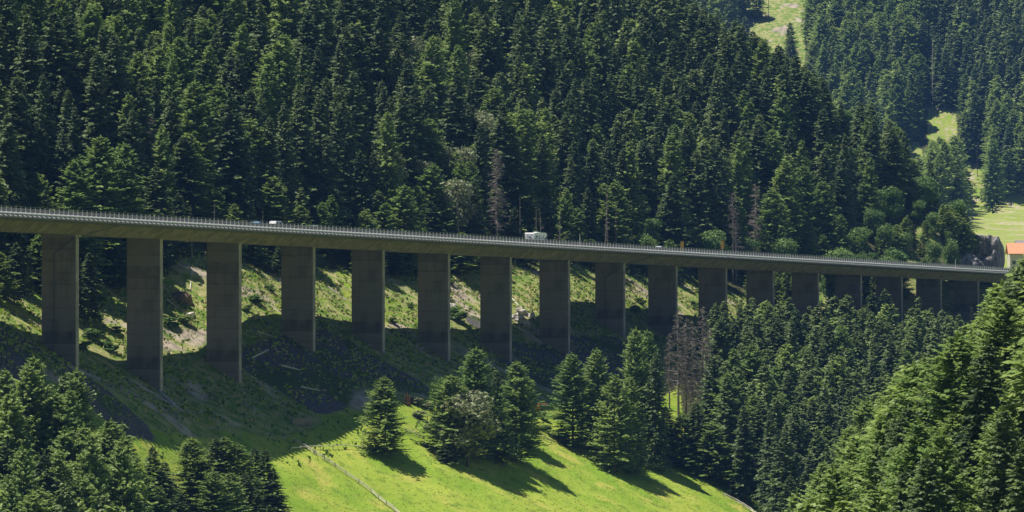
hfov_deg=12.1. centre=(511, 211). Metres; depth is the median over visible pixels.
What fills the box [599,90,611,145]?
spruce tree
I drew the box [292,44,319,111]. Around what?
spruce tree
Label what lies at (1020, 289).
spruce tree
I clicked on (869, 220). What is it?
broadleaf tree
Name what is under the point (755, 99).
spruce tree
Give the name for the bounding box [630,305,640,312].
shrub
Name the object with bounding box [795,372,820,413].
spruce tree
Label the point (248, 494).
spruce tree
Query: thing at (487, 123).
broadleaf tree
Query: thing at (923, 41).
spruce tree
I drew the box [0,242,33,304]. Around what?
spruce tree
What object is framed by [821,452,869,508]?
larch tree
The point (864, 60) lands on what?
larch tree
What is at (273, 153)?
spruce tree
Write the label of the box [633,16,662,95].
spruce tree
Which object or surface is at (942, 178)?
larch tree
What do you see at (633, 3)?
spruce tree
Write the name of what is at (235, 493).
larch tree
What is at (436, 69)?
broadleaf tree
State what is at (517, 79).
spruce tree
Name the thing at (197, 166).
larch tree
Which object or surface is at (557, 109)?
spruce tree
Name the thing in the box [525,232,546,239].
camper van
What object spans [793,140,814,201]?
larch tree
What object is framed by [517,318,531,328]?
boulder
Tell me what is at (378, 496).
wooden fence
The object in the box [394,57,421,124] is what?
spruce tree
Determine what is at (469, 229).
spruce tree
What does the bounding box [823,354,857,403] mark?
larch tree
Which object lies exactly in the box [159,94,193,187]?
spruce tree
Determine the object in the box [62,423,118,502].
larch tree
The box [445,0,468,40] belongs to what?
spruce tree
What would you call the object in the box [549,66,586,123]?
spruce tree
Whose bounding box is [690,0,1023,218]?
forest
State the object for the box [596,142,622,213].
spruce tree
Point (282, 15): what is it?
larch tree
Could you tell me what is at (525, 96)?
spruce tree
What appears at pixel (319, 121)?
spruce tree
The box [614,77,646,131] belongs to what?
spruce tree
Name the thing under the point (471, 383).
larch tree
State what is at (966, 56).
spruce tree
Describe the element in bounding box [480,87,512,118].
larch tree
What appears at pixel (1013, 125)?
larch tree
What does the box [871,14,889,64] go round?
larch tree
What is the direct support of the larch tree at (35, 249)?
on the terrain at (1004, 224)
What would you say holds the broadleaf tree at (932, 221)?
on the terrain at (1004, 224)
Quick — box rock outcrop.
[957,252,983,266]
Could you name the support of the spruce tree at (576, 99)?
on the terrain at (1004, 224)
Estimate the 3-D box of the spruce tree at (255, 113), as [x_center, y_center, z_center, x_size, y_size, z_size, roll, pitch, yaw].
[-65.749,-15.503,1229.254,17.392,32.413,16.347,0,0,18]
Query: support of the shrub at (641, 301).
on the terrain at (1004, 224)
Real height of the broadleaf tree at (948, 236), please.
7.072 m
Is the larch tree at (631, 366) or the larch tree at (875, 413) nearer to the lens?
the larch tree at (875, 413)
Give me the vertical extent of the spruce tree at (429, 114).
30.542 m
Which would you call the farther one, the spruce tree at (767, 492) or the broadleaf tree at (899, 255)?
the broadleaf tree at (899, 255)
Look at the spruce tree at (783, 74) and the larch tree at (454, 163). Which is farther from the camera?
the spruce tree at (783, 74)
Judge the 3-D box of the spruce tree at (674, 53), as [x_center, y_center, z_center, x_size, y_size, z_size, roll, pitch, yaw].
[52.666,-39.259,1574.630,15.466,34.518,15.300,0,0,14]
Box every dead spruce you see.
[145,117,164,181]
[485,148,510,235]
[660,333,675,408]
[664,308,693,416]
[672,317,699,414]
[679,321,704,417]
[690,307,712,398]
[698,327,714,397]
[723,193,746,273]
[746,184,767,252]
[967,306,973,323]
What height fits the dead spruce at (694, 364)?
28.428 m
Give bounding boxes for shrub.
[79,341,92,350]
[82,328,101,339]
[90,313,104,320]
[97,295,108,300]
[102,341,119,351]
[112,326,122,333]
[163,317,180,328]
[178,315,193,323]
[242,304,253,310]
[248,294,263,302]
[265,285,274,291]
[386,317,398,323]
[408,397,423,404]
[412,411,427,419]
[422,400,434,409]
[450,306,467,320]
[538,411,548,419]
[541,424,551,432]
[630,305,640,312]
[634,297,646,303]
[689,300,697,305]
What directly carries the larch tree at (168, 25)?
on the terrain at (1004, 224)
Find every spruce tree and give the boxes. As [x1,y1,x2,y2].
[0,0,37,90]
[0,21,12,99]
[0,111,34,253]
[0,181,20,270]
[0,192,39,284]
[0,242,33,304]
[0,439,21,492]
[3,74,43,208]
[6,19,58,166]
[10,76,59,202]
[25,91,56,234]
[28,448,62,511]
[31,38,58,119]
[32,72,63,197]
[32,189,51,282]
[36,9,87,148]
[37,131,80,209]
[49,13,93,141]
[50,77,83,167]
[52,88,85,197]
[59,104,87,209]
[64,206,83,275]
[68,0,82,28]
[72,44,115,159]
[73,0,96,68]
[78,50,118,192]
[79,252,110,319]
[79,258,93,317]
[82,25,117,150]
[84,33,145,184]
[104,0,131,43]
[112,37,132,123]
[114,108,152,213]
[117,13,139,94]
[130,29,146,73]
[130,82,165,194]
[139,32,160,122]
[139,165,186,253]
[143,445,168,510]
[148,84,167,160]
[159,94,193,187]
[163,135,212,219]
[163,240,179,267]
[166,192,196,253]
[168,491,190,511]
[175,0,190,47]
[184,19,199,78]
[192,57,216,109]
[202,436,237,501]
[203,204,220,245]
[205,106,220,177]
[207,31,224,86]
[208,94,272,221]
[215,9,236,73]
[216,49,249,104]
[227,53,254,130]
[227,181,260,254]
[237,89,277,198]
[237,471,261,511]
[242,0,267,61]
[244,42,279,134]
[246,447,266,506]
[247,488,266,511]
[250,115,289,220]
[251,2,270,62]
[253,448,291,511]
[254,189,268,222]
[262,467,293,511]
[267,246,280,273]
[270,100,305,219]
[277,94,327,222]
[292,9,334,93]
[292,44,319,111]
[297,0,336,86]
[301,77,329,154]
[306,135,357,227]
[309,45,326,97]
[309,90,342,207]
[320,80,335,134]
[325,38,365,153]
[328,104,358,227]
[329,2,358,77]
[330,0,374,91]
[332,25,362,114]
[332,98,364,205]
[340,70,380,191]
[344,149,377,228]
[349,0,383,76]
[349,28,377,124]
[356,88,375,159]
[362,151,387,221]
[364,0,399,121]
[368,0,396,37]
[369,80,387,148]
[369,86,397,175]
[372,0,411,39]
[372,223,392,267]
[386,49,407,100]
[388,252,405,277]
[390,11,417,76]
[392,88,432,207]
[393,33,422,115]
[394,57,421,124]
[402,0,427,43]
[405,82,440,196]
[419,87,445,169]
[420,19,453,90]
[422,200,445,233]
[423,0,444,43]
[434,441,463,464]
[440,66,474,151]
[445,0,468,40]
[459,104,491,178]
[462,180,492,257]
[463,78,480,112]
[466,12,510,108]
[469,256,479,270]
[473,70,488,115]
[473,122,494,222]
[481,369,523,465]
[483,100,524,221]
[486,27,508,102]
[491,125,534,235]
[493,0,514,86]
[504,207,523,260]
[506,8,544,82]
[506,10,526,86]
[507,25,538,127]
[508,53,526,114]
[513,70,535,122]
[517,231,536,265]
[526,188,555,238]
[530,59,549,111]
[530,132,558,232]
[532,32,559,116]
[533,227,538,264]
[535,2,563,51]
[548,37,566,123]
[548,86,569,145]
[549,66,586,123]
[551,114,594,218]
[554,140,594,232]
[557,34,581,87]
[559,20,601,100]
[561,92,587,192]
[562,230,578,267]
[564,157,585,234]
[566,78,587,175]
[568,37,589,95]
[577,4,592,53]
[578,76,608,177]
[580,140,610,231]
[580,188,600,242]
[584,69,606,146]
[586,20,611,113]
[594,0,615,46]
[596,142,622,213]
[599,73,623,140]
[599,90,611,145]
[602,49,633,107]
[608,126,631,208]
[609,0,625,56]
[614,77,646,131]
[615,33,634,84]
[616,146,645,233]
[624,205,639,244]
[625,0,639,24]
[625,238,640,274]
[632,63,649,138]
[632,137,663,232]
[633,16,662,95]
[635,351,677,472]
[638,90,667,163]
[644,11,663,84]
[647,30,662,99]
[648,136,667,203]
[651,12,669,77]
[653,115,665,167]
[653,406,686,463]
[655,173,698,248]
[657,39,689,100]
[657,73,684,124]
[657,104,683,151]
[660,9,683,78]
[667,0,685,69]
[675,184,701,248]
[676,76,698,137]
[676,401,725,474]
[677,38,688,79]
[678,122,711,227]
[681,8,703,59]
[681,46,702,89]
[684,149,717,247]
[690,355,727,460]
[691,99,703,142]
[692,13,720,74]
[692,39,703,78]
[694,317,732,404]
[699,58,717,118]
[700,306,715,364]
[701,143,742,241]
[702,183,727,244]
[703,66,730,162]
[706,12,721,74]
[711,66,752,167]
[711,374,745,484]
[714,153,734,229]
[715,37,742,96]
[715,109,732,165]
[720,310,735,359]
[725,231,739,275]
[726,405,760,502]
[727,64,744,118]
[727,322,742,355]
[727,399,770,497]
[734,28,753,96]
[734,49,750,103]
[743,78,770,135]
[746,30,764,96]
[747,122,777,216]
[747,317,776,363]
[750,409,785,511]
[751,433,786,511]
[754,44,806,143]
[758,62,778,135]
[759,429,804,511]
[765,317,793,361]
[769,63,809,153]
[773,474,801,511]
[778,373,806,424]
[781,308,809,351]
[782,128,811,209]
[784,409,807,484]
[784,441,799,500]
[785,318,799,383]
[787,54,808,132]
[793,418,811,475]
[794,74,839,165]
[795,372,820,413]
[797,428,831,480]
[799,453,815,502]
[805,398,820,449]
[809,108,842,190]
[811,150,844,226]
[814,344,829,380]
[814,400,840,447]
[819,321,843,373]
[820,80,848,147]
[830,417,847,456]
[832,152,857,234]
[834,382,852,425]
[836,102,850,137]
[836,133,861,235]
[840,387,856,421]
[845,145,860,209]
[849,102,876,166]
[850,335,865,371]
[854,119,890,192]
[862,294,880,333]
[864,358,878,398]
[868,413,903,502]
[870,412,917,504]
[875,402,923,462]
[876,288,899,336]
[880,126,910,198]
[880,335,899,382]
[884,466,915,511]
[899,130,919,196]
[902,451,957,511]
[908,226,921,255]
[914,371,947,445]
[916,21,933,77]
[922,162,942,214]
[927,43,945,100]
[932,48,959,108]
[935,5,948,56]
[943,335,1017,510]
[944,32,974,92]
[948,55,960,102]
[949,172,973,224]
[954,40,977,102]
[963,99,981,163]
[970,306,988,355]
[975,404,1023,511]
[976,61,992,115]
[994,266,1021,326]
[995,54,1005,87]
[1000,123,1015,182]
[1002,441,1023,511]
[1003,259,1023,376]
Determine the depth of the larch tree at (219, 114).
1217.96 m
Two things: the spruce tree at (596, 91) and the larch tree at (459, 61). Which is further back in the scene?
the spruce tree at (596, 91)
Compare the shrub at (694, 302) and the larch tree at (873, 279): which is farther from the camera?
the larch tree at (873, 279)
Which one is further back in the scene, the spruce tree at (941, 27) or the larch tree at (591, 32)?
the spruce tree at (941, 27)
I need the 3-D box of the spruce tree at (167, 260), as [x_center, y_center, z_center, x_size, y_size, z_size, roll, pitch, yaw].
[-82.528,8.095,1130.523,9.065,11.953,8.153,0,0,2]
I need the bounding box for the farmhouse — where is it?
[1005,243,1023,268]
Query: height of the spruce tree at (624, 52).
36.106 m
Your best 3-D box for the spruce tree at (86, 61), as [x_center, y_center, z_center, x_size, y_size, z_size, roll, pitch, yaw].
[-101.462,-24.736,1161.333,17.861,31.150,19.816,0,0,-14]
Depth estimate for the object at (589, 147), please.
1429.89 m
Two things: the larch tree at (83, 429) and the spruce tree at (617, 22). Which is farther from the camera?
the spruce tree at (617, 22)
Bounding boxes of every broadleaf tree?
[373,37,400,56]
[374,151,408,207]
[380,51,417,92]
[406,159,438,207]
[410,35,425,67]
[422,55,447,88]
[428,377,451,434]
[434,178,479,234]
[434,389,501,466]
[437,139,454,179]
[439,146,458,179]
[449,145,481,188]
[463,47,481,77]
[466,110,496,166]
[606,235,628,244]
[634,233,659,273]
[640,218,666,244]
[696,233,725,250]
[698,229,730,250]
[743,237,760,252]
[771,237,798,280]
[801,205,820,235]
[802,156,812,182]
[819,274,834,313]
[820,249,853,280]
[831,118,841,143]
[837,107,854,142]
[838,147,860,165]
[846,226,872,258]
[853,251,869,279]
[856,181,867,208]
[861,207,878,240]
[865,252,879,259]
[869,188,888,212]
[874,210,885,238]
[874,223,894,257]
[875,255,896,280]
[880,185,904,222]
[880,256,900,261]
[883,247,907,279]
[896,232,914,259]
[908,176,939,216]
[908,200,925,222]
[924,240,943,263]
[925,211,941,236]
[940,231,955,245]
[942,239,961,264]
[950,199,966,219]
[960,229,972,245]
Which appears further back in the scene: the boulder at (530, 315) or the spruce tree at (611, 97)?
the spruce tree at (611, 97)
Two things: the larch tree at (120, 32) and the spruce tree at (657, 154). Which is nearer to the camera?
the larch tree at (120, 32)
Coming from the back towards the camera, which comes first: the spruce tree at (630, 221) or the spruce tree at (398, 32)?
the spruce tree at (630, 221)
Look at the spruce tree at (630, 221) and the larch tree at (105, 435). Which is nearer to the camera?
the larch tree at (105, 435)
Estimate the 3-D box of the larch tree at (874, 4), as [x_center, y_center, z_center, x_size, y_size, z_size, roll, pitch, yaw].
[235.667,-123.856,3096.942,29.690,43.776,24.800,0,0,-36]
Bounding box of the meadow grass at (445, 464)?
[51,380,757,511]
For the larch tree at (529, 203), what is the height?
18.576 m
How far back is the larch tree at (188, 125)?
1182.14 m
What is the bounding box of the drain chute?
[158,390,174,405]
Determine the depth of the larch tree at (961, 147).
2833.83 m
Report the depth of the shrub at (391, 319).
1202.49 m
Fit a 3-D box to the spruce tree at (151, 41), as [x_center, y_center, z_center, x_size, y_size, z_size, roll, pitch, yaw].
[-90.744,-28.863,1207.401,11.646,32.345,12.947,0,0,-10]
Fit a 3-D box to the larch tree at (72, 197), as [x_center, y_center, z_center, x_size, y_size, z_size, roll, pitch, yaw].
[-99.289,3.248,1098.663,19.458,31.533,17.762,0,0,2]
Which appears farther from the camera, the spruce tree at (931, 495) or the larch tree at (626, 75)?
the larch tree at (626, 75)
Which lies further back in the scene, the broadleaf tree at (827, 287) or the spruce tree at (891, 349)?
the broadleaf tree at (827, 287)
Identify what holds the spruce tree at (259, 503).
on the terrain at (1004, 224)
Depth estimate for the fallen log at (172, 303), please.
1115.75 m
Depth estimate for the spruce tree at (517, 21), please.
1461.20 m
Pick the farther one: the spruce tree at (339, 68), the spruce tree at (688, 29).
the spruce tree at (688, 29)
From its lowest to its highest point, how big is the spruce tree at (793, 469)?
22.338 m
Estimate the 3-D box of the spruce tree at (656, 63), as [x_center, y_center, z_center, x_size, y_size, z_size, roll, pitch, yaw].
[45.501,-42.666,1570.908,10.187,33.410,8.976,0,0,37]
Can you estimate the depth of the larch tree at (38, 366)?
926.07 m
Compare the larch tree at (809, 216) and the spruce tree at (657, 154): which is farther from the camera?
the larch tree at (809, 216)
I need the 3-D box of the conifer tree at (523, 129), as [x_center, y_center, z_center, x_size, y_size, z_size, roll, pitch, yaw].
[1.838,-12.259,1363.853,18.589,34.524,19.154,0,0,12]
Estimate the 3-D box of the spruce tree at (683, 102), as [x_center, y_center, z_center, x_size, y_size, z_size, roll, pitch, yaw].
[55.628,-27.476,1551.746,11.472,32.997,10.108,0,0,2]
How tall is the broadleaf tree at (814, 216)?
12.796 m
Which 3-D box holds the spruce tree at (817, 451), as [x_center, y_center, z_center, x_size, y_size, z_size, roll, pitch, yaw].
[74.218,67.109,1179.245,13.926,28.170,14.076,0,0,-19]
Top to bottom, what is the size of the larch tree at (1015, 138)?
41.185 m
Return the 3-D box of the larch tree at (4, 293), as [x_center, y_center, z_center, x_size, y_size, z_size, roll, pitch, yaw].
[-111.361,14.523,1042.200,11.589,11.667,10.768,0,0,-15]
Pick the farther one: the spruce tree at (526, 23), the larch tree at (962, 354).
the spruce tree at (526, 23)
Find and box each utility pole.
[932,38,932,105]
[977,144,977,174]
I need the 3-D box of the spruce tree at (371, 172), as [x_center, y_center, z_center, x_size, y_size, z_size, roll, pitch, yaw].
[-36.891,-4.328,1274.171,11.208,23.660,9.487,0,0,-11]
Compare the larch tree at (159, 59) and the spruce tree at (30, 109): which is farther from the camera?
the larch tree at (159, 59)
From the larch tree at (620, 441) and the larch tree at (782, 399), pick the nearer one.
the larch tree at (620, 441)
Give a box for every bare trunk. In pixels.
[454,192,460,232]
[603,194,609,241]
[605,195,608,243]
[735,225,736,282]
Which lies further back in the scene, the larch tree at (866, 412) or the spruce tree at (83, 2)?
the spruce tree at (83, 2)
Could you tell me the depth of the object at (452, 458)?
1091.15 m
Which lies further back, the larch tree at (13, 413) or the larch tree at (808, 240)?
the larch tree at (808, 240)
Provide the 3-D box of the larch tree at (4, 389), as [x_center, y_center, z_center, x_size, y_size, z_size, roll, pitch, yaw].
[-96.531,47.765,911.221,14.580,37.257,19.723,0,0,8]
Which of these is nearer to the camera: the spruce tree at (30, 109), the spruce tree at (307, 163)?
the spruce tree at (30, 109)
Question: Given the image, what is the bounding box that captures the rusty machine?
[403,392,410,405]
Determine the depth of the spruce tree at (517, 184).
1348.05 m
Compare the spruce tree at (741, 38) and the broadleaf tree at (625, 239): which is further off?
the spruce tree at (741, 38)
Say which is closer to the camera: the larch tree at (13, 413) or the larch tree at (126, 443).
the larch tree at (13, 413)
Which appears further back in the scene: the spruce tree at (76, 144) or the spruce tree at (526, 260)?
the spruce tree at (526, 260)
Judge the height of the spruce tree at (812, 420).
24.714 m
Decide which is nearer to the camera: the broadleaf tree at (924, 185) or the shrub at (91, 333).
the shrub at (91, 333)
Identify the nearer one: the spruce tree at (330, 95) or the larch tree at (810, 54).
the spruce tree at (330, 95)
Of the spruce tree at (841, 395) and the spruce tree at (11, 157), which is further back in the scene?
the spruce tree at (841, 395)
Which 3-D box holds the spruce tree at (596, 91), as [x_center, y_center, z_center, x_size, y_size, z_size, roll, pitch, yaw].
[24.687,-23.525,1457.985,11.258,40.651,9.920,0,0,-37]
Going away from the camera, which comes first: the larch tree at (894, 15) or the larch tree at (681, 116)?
the larch tree at (681, 116)
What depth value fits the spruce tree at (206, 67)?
1235.81 m
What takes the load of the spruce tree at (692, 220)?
on the terrain at (1004, 224)
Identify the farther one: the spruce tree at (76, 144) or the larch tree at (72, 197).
the spruce tree at (76, 144)
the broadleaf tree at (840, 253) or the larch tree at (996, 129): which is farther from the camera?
the larch tree at (996, 129)
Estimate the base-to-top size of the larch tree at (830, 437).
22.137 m
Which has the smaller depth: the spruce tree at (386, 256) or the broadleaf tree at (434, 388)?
the broadleaf tree at (434, 388)
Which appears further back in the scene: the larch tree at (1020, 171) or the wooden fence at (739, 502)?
the larch tree at (1020, 171)
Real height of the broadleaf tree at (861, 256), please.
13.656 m
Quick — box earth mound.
[172,291,192,304]
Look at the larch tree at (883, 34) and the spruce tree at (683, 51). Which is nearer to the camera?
the spruce tree at (683, 51)
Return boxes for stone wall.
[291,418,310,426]
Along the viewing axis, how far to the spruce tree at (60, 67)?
1151.85 m
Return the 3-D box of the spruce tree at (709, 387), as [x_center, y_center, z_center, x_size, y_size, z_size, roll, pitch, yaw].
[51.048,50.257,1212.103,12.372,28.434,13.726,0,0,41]
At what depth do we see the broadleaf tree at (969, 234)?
1645.68 m
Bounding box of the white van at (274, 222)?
[269,221,282,223]
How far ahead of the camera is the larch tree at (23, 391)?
920.89 m
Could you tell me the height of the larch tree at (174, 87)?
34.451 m
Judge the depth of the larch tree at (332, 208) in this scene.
1233.42 m
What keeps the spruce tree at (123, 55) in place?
on the terrain at (1004, 224)
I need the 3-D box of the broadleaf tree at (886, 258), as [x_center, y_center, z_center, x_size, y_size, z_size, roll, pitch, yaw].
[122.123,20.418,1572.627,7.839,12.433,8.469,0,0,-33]
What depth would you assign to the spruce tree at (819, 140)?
1612.94 m
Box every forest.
[0,0,1023,511]
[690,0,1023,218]
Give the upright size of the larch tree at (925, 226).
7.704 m
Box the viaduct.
[0,205,1016,390]
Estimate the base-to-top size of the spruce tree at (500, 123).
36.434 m
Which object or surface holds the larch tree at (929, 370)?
on the terrain at (1004, 224)
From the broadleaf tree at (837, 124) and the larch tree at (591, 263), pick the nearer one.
the larch tree at (591, 263)
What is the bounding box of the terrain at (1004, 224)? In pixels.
[0,0,1023,511]
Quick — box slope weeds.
[0,247,785,466]
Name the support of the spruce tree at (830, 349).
on the terrain at (1004, 224)
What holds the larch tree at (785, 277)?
on the terrain at (1004, 224)
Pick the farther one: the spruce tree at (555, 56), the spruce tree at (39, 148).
the spruce tree at (555, 56)
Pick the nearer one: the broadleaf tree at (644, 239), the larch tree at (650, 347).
the larch tree at (650, 347)
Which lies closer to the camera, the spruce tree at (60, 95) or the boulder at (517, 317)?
the spruce tree at (60, 95)
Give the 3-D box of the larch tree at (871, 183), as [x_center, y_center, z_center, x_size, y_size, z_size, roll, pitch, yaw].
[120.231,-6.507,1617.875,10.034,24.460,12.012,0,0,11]
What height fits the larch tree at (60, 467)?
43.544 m
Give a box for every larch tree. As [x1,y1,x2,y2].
[0,0,27,77]
[0,251,21,300]
[0,368,33,453]
[0,389,41,490]
[0,436,30,490]
[0,474,23,508]
[0,477,29,511]
[1,444,51,509]
[6,489,53,511]
[11,361,69,487]
[15,352,57,457]
[20,0,58,58]
[22,172,61,262]
[24,484,55,511]
[25,234,41,290]
[31,453,45,485]
[32,389,112,485]
[36,425,93,489]
[40,448,84,511]
[50,157,119,288]
[51,0,79,76]
[52,386,90,451]
[53,366,103,448]
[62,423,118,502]
[64,474,99,511]
[65,431,122,511]
[71,4,132,95]
[75,469,104,511]
[77,134,131,273]
[93,418,150,509]
[93,431,152,511]
[96,141,155,262]
[97,247,126,288]
[99,0,114,24]
[101,434,157,511]
[106,441,147,511]
[107,14,134,83]
[113,93,151,198]
[119,0,150,59]
[122,171,140,211]
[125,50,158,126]
[129,0,154,50]
[137,0,165,48]
[139,471,171,511]
[143,45,183,126]
[147,0,166,42]
[147,486,175,511]
[148,124,183,216]
[157,55,186,140]
[158,0,188,55]
[160,20,179,98]
[164,35,218,141]
[167,437,222,511]
[168,79,229,215]
[169,132,224,219]
[185,470,239,511]
[190,18,224,76]
[193,0,235,54]
[194,44,229,109]
[203,8,224,60]
[204,189,230,220]
[207,84,227,139]
[209,436,251,502]
[211,103,228,157]
[215,472,251,511]
[219,442,280,510]
[224,0,252,59]
[227,202,249,255]
[228,23,256,101]
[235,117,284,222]
[245,53,289,163]
[246,245,274,267]
[255,31,313,153]
[256,68,278,164]
[261,176,296,251]
[268,0,308,53]
[291,205,323,263]
[314,201,333,254]
[324,194,342,255]
[345,210,388,263]
[351,377,411,457]
[371,111,413,226]
[373,202,407,267]
[385,183,424,275]
[386,208,417,269]
[403,185,433,258]
[406,200,427,271]
[408,117,455,183]
[408,163,465,234]
[408,374,487,458]
[414,57,431,105]
[417,33,456,141]
[434,36,450,76]
[440,0,474,90]
[442,151,467,182]
[445,346,524,460]
[447,43,474,93]
[450,163,483,231]
[450,233,479,275]
[459,160,490,232]
[461,11,484,55]
[471,0,492,26]
[479,105,492,145]
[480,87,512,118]
[482,189,509,236]
[497,360,551,464]
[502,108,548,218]
[505,181,547,238]
[514,378,550,446]
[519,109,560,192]
[532,136,560,222]
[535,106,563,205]
[541,352,600,447]
[549,198,580,241]
[551,187,577,240]
[568,0,583,26]
[568,207,590,262]
[570,347,625,450]
[575,40,610,117]
[580,239,595,269]
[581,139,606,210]
[582,373,646,472]
[583,124,607,167]
[584,20,606,71]
[589,183,622,242]
[593,200,630,244]
[598,181,640,243]
[600,375,663,474]
[612,327,673,449]
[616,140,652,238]
[618,40,652,89]
[620,64,639,119]
[632,329,672,455]
[633,109,646,140]
[654,133,701,238]
[659,413,710,468]
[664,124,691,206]
[665,239,681,276]
[669,108,698,142]
[678,112,699,143]
[681,421,737,482]
[692,233,701,269]
[707,371,751,469]
[724,348,749,389]
[726,196,751,271]
[727,394,767,487]
[729,137,763,229]
[729,149,752,232]
[738,89,751,136]
[739,101,761,167]
[740,344,775,390]
[745,0,767,18]
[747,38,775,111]
[749,189,799,249]
[751,217,771,252]
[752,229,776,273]
[757,128,800,213]
[765,90,804,162]
[765,364,789,401]
[769,160,811,246]
[770,227,788,252]
[771,392,792,431]
[774,277,783,304]
[775,202,797,247]
[775,349,799,386]
[778,289,791,313]
[781,272,791,298]
[782,22,802,68]
[788,202,808,254]
[792,459,833,511]
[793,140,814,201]
[793,165,832,241]
[795,345,823,378]
[796,221,819,256]
[797,0,812,37]
[802,40,819,73]
[803,0,819,35]
[805,14,828,69]
[807,181,848,249]
[808,462,862,511]
[809,135,857,188]
[815,39,831,86]
[815,46,830,91]
[816,20,830,53]
[817,235,832,256]
[821,425,833,451]
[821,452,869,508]
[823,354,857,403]
[824,215,840,252]
[826,64,841,97]
[828,1,843,40]
[828,214,851,249]
[828,425,863,468]
[829,323,858,371]
[830,43,846,79]
[835,432,868,486]
[836,83,853,111]
[837,398,875,460]
[839,26,859,75]
[839,56,855,93]
[841,365,907,479]
[843,397,867,425]
[844,414,893,510]
[847,70,863,108]
[849,42,863,82]
[850,240,863,256]
[851,81,866,111]
[852,47,873,92]
[853,0,865,33]
[853,9,869,45]
[854,115,885,185]
[855,483,898,511]
[856,39,874,84]
[856,361,937,473]
[857,156,883,222]
[857,308,869,338]
[862,276,871,304]
[862,276,875,303]
[865,0,887,28]
[865,96,884,124]
[865,350,961,480]
[865,399,884,445]
[869,277,875,301]
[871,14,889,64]
[871,57,882,97]
[872,441,913,511]
[875,236,888,258]
[875,417,974,511]
[877,115,885,141]
[880,11,903,51]
[882,0,897,43]
[885,87,906,128]
[886,54,899,73]
[886,330,1007,468]
[890,69,913,127]
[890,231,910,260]
[893,350,915,369]
[894,9,907,48]
[894,56,909,101]
[894,426,982,511]
[895,126,915,196]
[896,15,928,81]
[897,98,920,141]
[901,87,919,138]
[902,56,931,105]
[903,278,915,297]
[907,159,922,196]
[910,0,939,45]
[912,74,926,127]
[914,53,931,97]
[916,236,926,256]
[918,220,933,240]
[929,153,952,214]
[931,412,975,504]
[935,140,956,198]
[937,213,957,236]
[947,226,960,250]
[953,74,969,120]
[953,331,981,381]
[955,111,979,162]
[956,292,1023,416]
[958,138,981,202]
[958,225,970,248]
[972,287,1001,321]
[974,120,989,163]
[977,138,1011,213]
[978,123,1003,170]
[980,85,992,125]
[980,99,1004,157]
[986,346,1023,453]
[987,60,1000,89]
[996,106,1013,153]
[1001,92,1014,131]
[1001,108,1020,157]
[1001,149,1018,196]
[1007,123,1023,185]
[1011,128,1023,195]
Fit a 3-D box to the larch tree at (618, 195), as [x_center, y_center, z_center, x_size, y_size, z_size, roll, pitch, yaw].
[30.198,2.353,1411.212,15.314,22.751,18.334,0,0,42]
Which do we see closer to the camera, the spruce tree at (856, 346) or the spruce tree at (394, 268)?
the spruce tree at (394, 268)
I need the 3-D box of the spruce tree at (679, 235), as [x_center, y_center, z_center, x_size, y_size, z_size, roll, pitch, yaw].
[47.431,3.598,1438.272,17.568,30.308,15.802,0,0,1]
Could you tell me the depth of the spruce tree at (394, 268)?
1251.51 m
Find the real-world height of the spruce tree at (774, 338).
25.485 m
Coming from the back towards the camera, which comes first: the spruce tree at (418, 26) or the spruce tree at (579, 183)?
the spruce tree at (418, 26)
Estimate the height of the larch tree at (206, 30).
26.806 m
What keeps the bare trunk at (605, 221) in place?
on the terrain at (1004, 224)
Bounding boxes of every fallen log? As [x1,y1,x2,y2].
[167,299,184,312]
[279,364,300,370]
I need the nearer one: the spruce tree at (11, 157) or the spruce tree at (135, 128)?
the spruce tree at (11, 157)
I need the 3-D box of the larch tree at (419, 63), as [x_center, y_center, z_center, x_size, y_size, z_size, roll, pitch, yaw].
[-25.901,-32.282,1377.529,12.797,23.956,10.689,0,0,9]
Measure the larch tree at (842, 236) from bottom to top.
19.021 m
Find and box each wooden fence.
[291,444,371,450]
[294,438,399,511]
[722,492,754,511]
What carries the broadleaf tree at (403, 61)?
on the terrain at (1004, 224)
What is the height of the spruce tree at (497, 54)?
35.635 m
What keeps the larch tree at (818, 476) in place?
on the terrain at (1004, 224)
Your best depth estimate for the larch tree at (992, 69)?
2995.35 m
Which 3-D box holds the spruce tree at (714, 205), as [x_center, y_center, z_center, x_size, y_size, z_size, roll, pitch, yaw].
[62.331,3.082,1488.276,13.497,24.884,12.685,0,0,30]
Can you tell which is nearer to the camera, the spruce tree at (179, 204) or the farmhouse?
the spruce tree at (179, 204)
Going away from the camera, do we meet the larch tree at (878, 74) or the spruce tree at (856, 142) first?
the spruce tree at (856, 142)
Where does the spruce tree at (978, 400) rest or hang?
on the terrain at (1004, 224)
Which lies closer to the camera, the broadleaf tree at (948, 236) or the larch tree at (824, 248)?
the larch tree at (824, 248)
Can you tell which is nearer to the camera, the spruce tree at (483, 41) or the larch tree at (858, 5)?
the spruce tree at (483, 41)
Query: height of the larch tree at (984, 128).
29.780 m
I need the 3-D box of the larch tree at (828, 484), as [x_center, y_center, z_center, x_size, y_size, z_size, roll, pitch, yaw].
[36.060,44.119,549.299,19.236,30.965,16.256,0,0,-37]
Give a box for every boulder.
[186,312,194,317]
[512,313,524,321]
[515,307,527,315]
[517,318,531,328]
[526,312,535,318]
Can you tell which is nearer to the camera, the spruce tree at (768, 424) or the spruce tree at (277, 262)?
the spruce tree at (768, 424)
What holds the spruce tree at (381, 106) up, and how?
on the terrain at (1004, 224)
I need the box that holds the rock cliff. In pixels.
[973,234,1004,267]
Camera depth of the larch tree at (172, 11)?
1260.26 m

